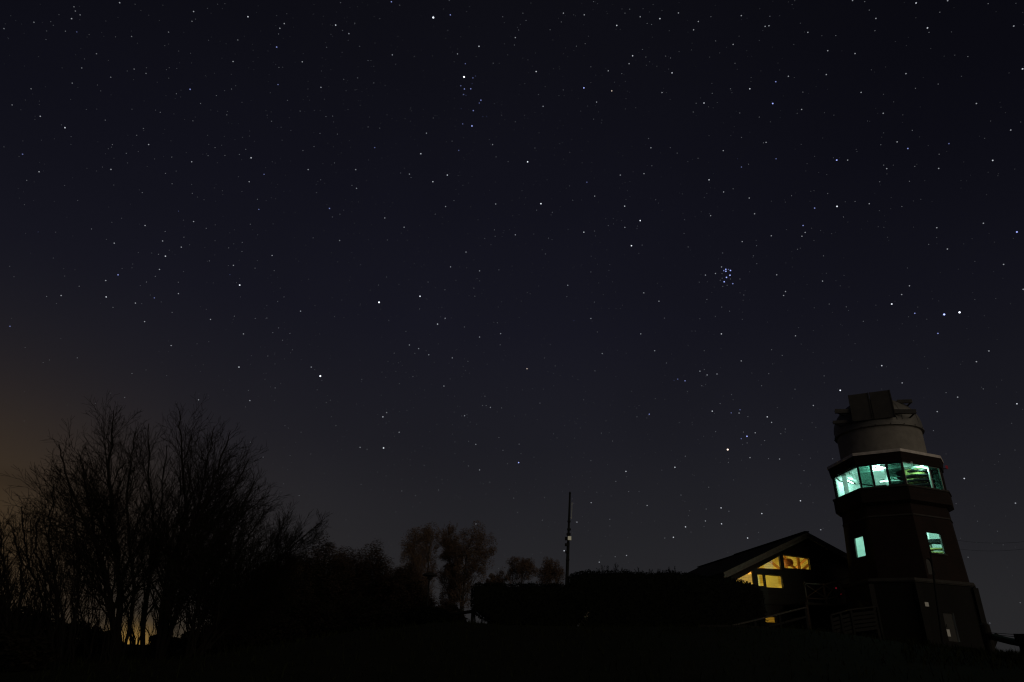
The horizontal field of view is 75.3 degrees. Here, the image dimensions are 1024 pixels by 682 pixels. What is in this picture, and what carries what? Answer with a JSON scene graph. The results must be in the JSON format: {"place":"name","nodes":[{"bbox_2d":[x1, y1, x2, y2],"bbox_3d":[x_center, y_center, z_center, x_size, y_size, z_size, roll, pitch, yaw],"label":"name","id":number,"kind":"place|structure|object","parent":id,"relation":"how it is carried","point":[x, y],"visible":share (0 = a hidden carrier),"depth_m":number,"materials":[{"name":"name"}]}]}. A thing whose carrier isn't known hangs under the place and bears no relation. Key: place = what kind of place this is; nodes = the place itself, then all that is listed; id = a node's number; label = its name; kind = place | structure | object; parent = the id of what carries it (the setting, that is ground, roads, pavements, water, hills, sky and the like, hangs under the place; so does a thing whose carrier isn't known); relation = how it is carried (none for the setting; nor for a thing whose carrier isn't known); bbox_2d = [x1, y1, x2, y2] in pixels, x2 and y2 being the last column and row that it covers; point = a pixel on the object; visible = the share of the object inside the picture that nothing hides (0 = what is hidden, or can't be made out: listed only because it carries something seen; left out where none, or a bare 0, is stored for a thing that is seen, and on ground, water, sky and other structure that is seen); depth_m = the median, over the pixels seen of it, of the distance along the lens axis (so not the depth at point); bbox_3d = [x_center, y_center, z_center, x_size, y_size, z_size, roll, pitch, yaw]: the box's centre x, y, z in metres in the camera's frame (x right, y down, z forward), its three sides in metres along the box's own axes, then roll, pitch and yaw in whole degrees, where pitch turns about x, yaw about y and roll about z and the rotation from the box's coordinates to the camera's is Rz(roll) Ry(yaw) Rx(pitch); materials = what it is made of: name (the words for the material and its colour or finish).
{"place":"outdoors","nodes":[
{"label":"outdoors","id":0,"kind":"place"},
{"bbox_2d":[0,618,1023,681],"bbox_3d":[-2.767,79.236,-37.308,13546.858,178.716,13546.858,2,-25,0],"label":"ground","id":1,"kind":"structure","parent":0,"point":[221,671],"depth_m":19.09,"materials":[{"name":"black plant"}]},
{"bbox_2d":[0,548,25,622],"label":"bare sapling","id":2,"kind":"object","parent":1,"relation":"on","point":[5,584],"visible":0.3,"depth_m":19.16,"materials":[{"name":"black plant"}]},
{"bbox_2d":[0,535,34,670],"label":"bare sapling","id":3,"kind":"object","parent":1,"relation":"on","point":[5,622],"visible":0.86,"depth_m":18.09,"materials":[{"name":"black plant"}]},
{"bbox_2d":[12,564,52,657],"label":"bare sapling","id":4,"kind":"object","parent":1,"relation":"on","point":[25,618],"visible":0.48,"depth_m":20.09,"materials":[{"name":"black plant"}]},
{"bbox_2d":[0,506,70,631],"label":"bare tree","id":5,"kind":"object","parent":1,"relation":"on","point":[23,573],"visible":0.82,"depth_m":19.60,"materials":[{"name":"black plant"}]},
{"bbox_2d":[11,598,68,656],"bbox_3d":[-15.861,9.639,22.284,2.007,2.078,2.115,16,-29,-27],"label":"shrub","id":6,"kind":"object","parent":1,"relation":"on","point":[20,619],"visible":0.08,"depth_m":21.88,"materials":[{"name":"black plant"}]},
{"bbox_2d":[18,547,64,655],"bbox_3d":[-15.075,8.437,21.352,1.516,3.551,2.040,11,-27,-18],"label":"bare sapling","id":7,"kind":"object","parent":1,"relation":"on","point":[53,627],"visible":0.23,"depth_m":21.13,"materials":[{"name":"black plant"}]},
{"bbox_2d":[38,567,80,668],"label":"bare sapling","id":8,"kind":"object","parent":1,"relation":"on","point":[58,613],"visible":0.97,"depth_m":18.90,"materials":[{"name":"black plant"}]},
{"bbox_2d":[0,473,141,661],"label":"bare tree","id":9,"kind":"object","parent":1,"relation":"on","point":[46,597],"visible":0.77,"depth_m":21.50,"materials":[{"name":"black plant"}]},
{"bbox_2d":[50,559,114,664],"bbox_3d":[-13.302,8.358,20.510,1.677,3.220,1.950,10,-26,-17],"label":"bare sapling","id":10,"kind":"object","parent":1,"relation":"on","point":[74,582],"visible":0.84,"depth_m":20.60,"materials":[{"name":"black plant"}]},
{"bbox_2d":[61,611,106,654],"bbox_3d":[-15.913,10.750,24.392,2.013,1.640,1.824,2,-25,0],"label":"shrub","id":11,"kind":"object","parent":1,"relation":"on","point":[81,647],"visible":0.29,"depth_m":24.27,"materials":[{"name":"black plant"}]},
{"bbox_2d":[61,539,109,657],"bbox_3d":[-15.099,9.041,23.495,2.015,4.119,1.666,-9,-27,22],"label":"bare sapling","id":12,"kind":"object","parent":1,"relation":"on","point":[96,632],"visible":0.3,"depth_m":23.04,"materials":[{"name":"black plant"}]},
{"bbox_2d":[2,391,196,660],"bbox_3d":[-14.650,6.445,23.798,6.509,9.424,6.169,13,-27,-22],"label":"bare tree","id":13,"kind":"object","parent":1,"relation":"on","point":[89,487],"visible":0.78,"depth_m":23.10,"materials":[{"name":"black plant"}]},
{"bbox_2d":[89,628,109,651],"bbox_3d":[-16.203,11.794,26.221,1.464,1.137,1.463,2,-25,0],"label":"shrub","id":14,"kind":"object","parent":1,"relation":"on","point":[100,647],"visible":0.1,"depth_m":25.79,"materials":[{"name":"black plant"}]},
{"bbox_2d":[96,566,136,663],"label":"bare sapling","id":15,"kind":"object","parent":1,"relation":"on","point":[112,636],"visible":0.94,"depth_m":21.24,"materials":[{"name":"black plant"}]},
{"bbox_2d":[106,597,126,651],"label":"bare sapling","id":16,"kind":"object","parent":1,"relation":"on","point":[122,625],"visible":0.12,"depth_m":25.20,"materials":[{"name":"black plant"}]},
{"bbox_2d":[111,563,150,656],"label":"bare sapling","id":17,"kind":"object","parent":1,"relation":"on","point":[132,638],"visible":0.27,"depth_m":24.33,"materials":[{"name":"black plant"}]},
{"bbox_2d":[137,586,160,657],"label":"bare sapling","id":18,"kind":"object","parent":1,"relation":"on","point":[150,642],"visible":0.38,"depth_m":24.03,"materials":[{"name":"black plant"}]},
{"bbox_2d":[147,633,179,651],"bbox_3d":[-15.427,13.429,29.583,1.499,0.977,1.426,2,-25,0],"label":"shrub","id":19,"kind":"object","parent":1,"relation":"on","point":[148,645],"visible":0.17,"depth_m":29.31,"materials":[{"name":"black plant"}]},
{"bbox_2d":[115,420,215,659],"bbox_3d":[-13.132,7.067,24.354,4.755,8.732,5.012,2,-25,0],"label":"bare tree","id":20,"kind":"object","parent":1,"relation":"on","point":[144,613],"visible":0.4,"depth_m":24.16,"materials":[{"name":"black plant"}]},
{"bbox_2d":[150,601,182,654],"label":"bare sapling","id":21,"kind":"object","parent":1,"relation":"on","point":[173,649],"visible":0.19,"depth_m":25.54,"materials":[{"name":"black plant"}]},
{"bbox_2d":[85,392,293,660],"bbox_3d":[-11.388,6.721,24.534,6.126,9.619,6.810,2,-25,0],"label":"bare tree","id":22,"kind":"object","parent":1,"relation":"on","point":[166,626],"visible":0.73,"depth_m":24.13,"materials":[{"name":"black plant"}]},
{"bbox_2d":[174,573,220,656],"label":"bare sapling","id":23,"kind":"object","parent":1,"relation":"on","point":[186,630],"visible":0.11,"depth_m":24.11,"materials":[{"name":"black plant"}]},
{"bbox_2d":[174,623,229,652],"bbox_3d":[-12.856,12.400,27.701,2.257,1.383,2.123,2,-25,0],"label":"shrub","id":24,"kind":"object","parent":1,"relation":"on","point":[183,642],"visible":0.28,"depth_m":27.29,"materials":[{"name":"black plant"}]},
{"bbox_2d":[177,571,228,657],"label":"bare sapling","id":25,"kind":"object","parent":1,"relation":"on","point":[204,642],"visible":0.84,"depth_m":21.46,"materials":[{"name":"black plant"}]},
{"bbox_2d":[144,493,333,657],"bbox_3d":[-9.165,8.065,23.044,6.117,5.843,5.335,2,-25,0],"label":"bare tree","id":26,"kind":"object","parent":1,"relation":"on","point":[232,566],"visible":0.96,"depth_m":22.47,"materials":[{"name":"black plant"}]},
{"bbox_2d":[298,531,359,612],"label":"evergreen tree","id":27,"kind":"object","parent":1,"relation":"on","point":[328,583],"visible":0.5,"depth_m":54.00,"materials":[{"name":"black plant"}]},
{"bbox_2d":[328,546,372,602],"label":"evergreen tree","id":28,"kind":"object","parent":1,"relation":"on","point":[350,558],"visible":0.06,"depth_m":59.19,"materials":[{"name":"black plant"}]},
{"bbox_2d":[339,540,395,629],"bbox_3d":[-12.450,21.992,56.657,6.648,10.079,5.570,2,-25,0],"label":"evergreen tree","id":29,"kind":"object","parent":1,"relation":"on","point":[362,580],"visible":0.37,"depth_m":56.84,"materials":[{"name":"black plant"}]},
{"bbox_2d":[370,563,426,611],"bbox_3d":[-9.158,21.287,53.285,5.262,6.818,4.284,2,-25,0],"label":"bush","id":30,"kind":"object","parent":1,"relation":"on","point":[400,590],"visible":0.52,"depth_m":52.96,"materials":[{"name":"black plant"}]},
{"bbox_2d":[399,522,443,597],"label":"birch tree","id":31,"kind":"object","parent":1,"relation":"on","point":[426,552],"visible":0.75,"depth_m":66.57,"materials":[{"name":"brown plant"}]},
{"bbox_2d":[411,578,438,605],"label":"evergreen tree","id":32,"kind":"object","parent":1,"relation":"on","point":[432,601],"visible":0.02,"depth_m":55.22,"materials":[{"name":"black plant"}]},
{"bbox_2d":[422,572,436,605],"bbox_3d":[-5.057,15.580,39.851,0.900,3.214,0.900,2,-25,0],"label":"lamp post","id":33,"kind":"object","parent":1,"relation":"on","point":[429,575],"visible":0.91,"depth_m":40.19,"materials":[{"name":"black metal"}]},
{"bbox_2d":[431,602,466,622],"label":"evergreen tree","id":34,"kind":"object","parent":1,"relation":"on","point":[451,607],"visible":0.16,"depth_m":52.84,"materials":[{"name":"black plant"}]},
{"bbox_2d":[433,521,466,606],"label":"birch tree","id":35,"kind":"object","parent":1,"relation":"on","point":[446,542],"visible":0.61,"depth_m":68.01,"materials":[{"name":"brown plant"}]},
{"bbox_2d":[450,609,474,622],"bbox_3d":[-2.862,15.103,36.219,2.238,0.901,0.296,-18,-32,36],"label":"timber rail","id":36,"kind":"object","parent":1,"relation":"on","point":[464,612],"visible":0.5,"depth_m":35.90,"materials":[{"name":"brown wood"}]},
{"bbox_2d":[445,520,497,614],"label":"birch tree","id":37,"kind":"object","parent":1,"relation":"on","point":[461,585],"visible":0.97,"depth_m":65.70,"materials":[{"name":"brown plant"}]},
{"bbox_2d":[484,568,505,623],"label":"birch tree","id":38,"kind":"object","parent":1,"relation":"on","point":[494,578],"visible":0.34,"depth_m":78.66,"materials":[{"name":"brown plant"}]},
{"bbox_2d":[502,556,538,586],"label":"birch tree","id":39,"kind":"object","parent":1,"relation":"on","point":[526,564],"visible":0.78,"depth_m":77.56,"materials":[{"name":"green plant"}]},
{"bbox_2d":[468,581,588,625],"bbox_3d":[0.867,14.543,36.415,6.769,2.672,1.962,5,-25,-7],"label":"clipped hedge","id":40,"kind":"object","parent":1,"relation":"on","point":[545,604],"visible":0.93,"depth_m":35.84,"materials":[{"name":"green plant"}]},
{"bbox_2d":[535,557,564,585],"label":"birch tree","id":41,"kind":"object","parent":1,"relation":"on","point":[549,572],"visible":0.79,"depth_m":77.59,"materials":[{"name":"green plant"}]},
{"bbox_2d":[565,492,571,583],"bbox_3d":[4.008,15.731,47.614,0.690,9.864,0.469,2,-25,0],"label":"radio mast","id":42,"kind":"object","parent":1,"relation":"on","point":[568,538],"visible":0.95,"depth_m":48.09,"materials":[{"name":"black metal"}]},
{"bbox_2d":[567,563,768,626],"bbox_3d":[9.644,16.292,41.608,12.986,4.193,2.282,4,-25,-5],"label":"clipped hedge","id":43,"kind":"object","parent":1,"relation":"on","point":[624,597],"visible":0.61,"depth_m":40.89,"materials":[{"name":"green plant"}]},
{"bbox_2d":[684,531,851,634],"bbox_3d":[21.046,22.591,57.770,14.276,8.470,26.302,4,-25,-5],"label":"timber cabin","id":44,"kind":"object","parent":1,"relation":"on","point":[815,559],"visible":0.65,"depth_m":49.18,"materials":[{"name":"brown wood"}]},
{"bbox_2d":[757,574,764,585],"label":"window","id":45,"kind":"structure","parent":44,"relation":"in","point":[757,574],"depth_m":48.71,"materials":[{"name":"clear glass"}]},
{"bbox_2d":[757,556,780,569],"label":"window","id":46,"kind":"structure","parent":44,"relation":"in","point":[778,556],"depth_m":49.32,"materials":[{"name":"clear glass"}]},
{"bbox_2d":[765,574,782,588],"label":"window","id":47,"kind":"structure","parent":44,"relation":"in","point":[771,580],"depth_m":48.89,"materials":[{"name":"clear glass"}]},
{"bbox_2d":[784,556,792,565],"bbox_3d":[20.951,16.401,50.444,0.720,1.340,0.720,2,-25,0],"label":"pendant lamp","id":48,"kind":"object","parent":44,"relation":"hanging from","point":[788,562],"visible":0.94,"depth_m":50.02,"materials":[{"name":"brown"}]},
{"bbox_2d":[783,555,809,569],"bbox_3d":[21.272,16.585,49.706,2.160,1.000,0.120,6,-26,-9],"label":"window","id":49,"kind":"structure","parent":44,"relation":"in","point":[783,555],"depth_m":49.75,"materials":[{"name":"yellow glass"}]},
{"bbox_2d":[803,575,850,603],"bbox_3d":[23.114,16.999,46.386,5.950,2.620,0.220,6,-26,-9],"label":"deck railing","id":50,"kind":"object","parent":44,"relation":"on","point":[825,598],"visible":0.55,"depth_m":45.92,"materials":[{"name":"brown wood"}]},
{"bbox_2d":[732,607,808,628],"bbox_3d":[13.119,15.659,35.831,10.403,3.068,0.406,20,-30,-33],"label":"stair handrail","id":51,"kind":"object","parent":1,"relation":"on","point":[780,623],"visible":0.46,"depth_m":37.68,"materials":[{"name":"brown wood"}]},
{"bbox_2d":[829,606,883,639],"bbox_3d":[20.352,16.884,39.238,3.743,2.452,0.258,10,-26,-16],"label":"terrace railing","id":52,"kind":"object","parent":1,"relation":"on","point":[841,621],"visible":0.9,"depth_m":39.45,"materials":[{"name":"brown wood"}]},
{"bbox_2d":[827,390,986,649],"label":"observatory tower","id":53,"kind":"structure","parent":1,"relation":"on","point":[893,503],"depth_m":43.56,"materials":[{"name":"red brick"}]},
{"bbox_2d":[833,466,861,497],"bbox_3d":[23.619,10.016,46.771,0.100,1.575,3.457,3,-25,-1],"label":"window","id":54,"kind":"structure","parent":53,"relation":"in","point":[856,466],"depth_m":47.47,"materials":[{"name":"grey"}]},
{"bbox_2d":[854,536,865,557],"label":"window","id":55,"kind":"structure","parent":53,"relation":"in","point":[860,536],"depth_m":45.35,"materials":[{"name":"grey"}]},
{"bbox_2d":[858,465,874,487],"bbox_3d":[24.018,9.202,45.012,0.795,1.575,0.100,-14,-29,30],"label":"window","id":56,"kind":"structure","parent":53,"relation":"in","point":[865,472],"depth_m":45.01,"materials":[{"name":"grey"}]},
{"bbox_2d":[870,463,889,486],"bbox_3d":[24.744,9.025,44.583,0.923,1.575,0.100,-14,-29,30],"label":"window","id":57,"kind":"structure","parent":53,"relation":"in","point":[879,463],"depth_m":44.63,"materials":[{"name":"grey"}]},
{"bbox_2d":[886,461,905,484],"bbox_3d":[25.521,8.836,44.124,0.918,1.575,0.100,-14,-29,30],"label":"window","id":58,"kind":"structure","parent":53,"relation":"in","point":[894,469],"depth_m":44.13,"materials":[{"name":"grey"}]},
{"bbox_2d":[901,461,932,487],"bbox_3d":[27.060,8.977,44.308,2.432,1.575,0.100,11,-27,-19],"label":"window","id":59,"kind":"structure","parent":53,"relation":"in","point":[902,462],"depth_m":44.53,"materials":[{"name":"glass"}]},
{"bbox_2d":[926,558,931,574],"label":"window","id":60,"kind":"structure","parent":53,"relation":"in","point":[928,562],"depth_m":41.59,"materials":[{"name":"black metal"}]},
{"bbox_2d":[926,532,944,553],"bbox_3d":[27.162,12.967,42.611,1.299,1.290,0.106,11,-27,-19],"label":"window","id":61,"kind":"structure","parent":53,"relation":"in","point":[926,532],"depth_m":42.80,"materials":[{"name":"grey"}]},
{"bbox_2d":[928,466,943,489],"bbox_3d":[28.664,9.303,44.882,1.002,1.575,0.100,11,-27,-19],"label":"window","id":62,"kind":"structure","parent":53,"relation":"in","point":[935,474],"depth_m":44.91,"materials":[{"name":"clear glass"}]},
{"bbox_2d":[943,613,957,641],"bbox_3d":[26.524,17.328,40.190,0.881,1.580,0.146,11,-27,-18],"label":"door","id":63,"kind":"structure","parent":53,"relation":"in","point":[948,618],"depth_m":40.25,"materials":[{"name":"grey paint"}]},
{"bbox_2d":[929,551,944,646],"bbox_3d":[24.904,15.243,38.891,0.588,5.620,0.146,-12,-29,28],"label":"slim pole","id":64,"kind":"object","parent":1,"relation":"on","point":[939,617],"visible":0.92,"depth_m":38.81,"materials":[{"name":"black metal"}]},
{"bbox_2d":[979,623,1023,656],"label":"paddock fence","id":65,"kind":"object","parent":1,"relation":"on","point":[990,640],"visible":0.92,"depth_m":29.90,"materials":[{"name":"black metal"}]},
{"bbox_2d":[0,0,1023,651],"label":"sky","id":66,"kind":"structure","parent":0,"point":[461,263],"materials":[{"name":"black"}]}
]}

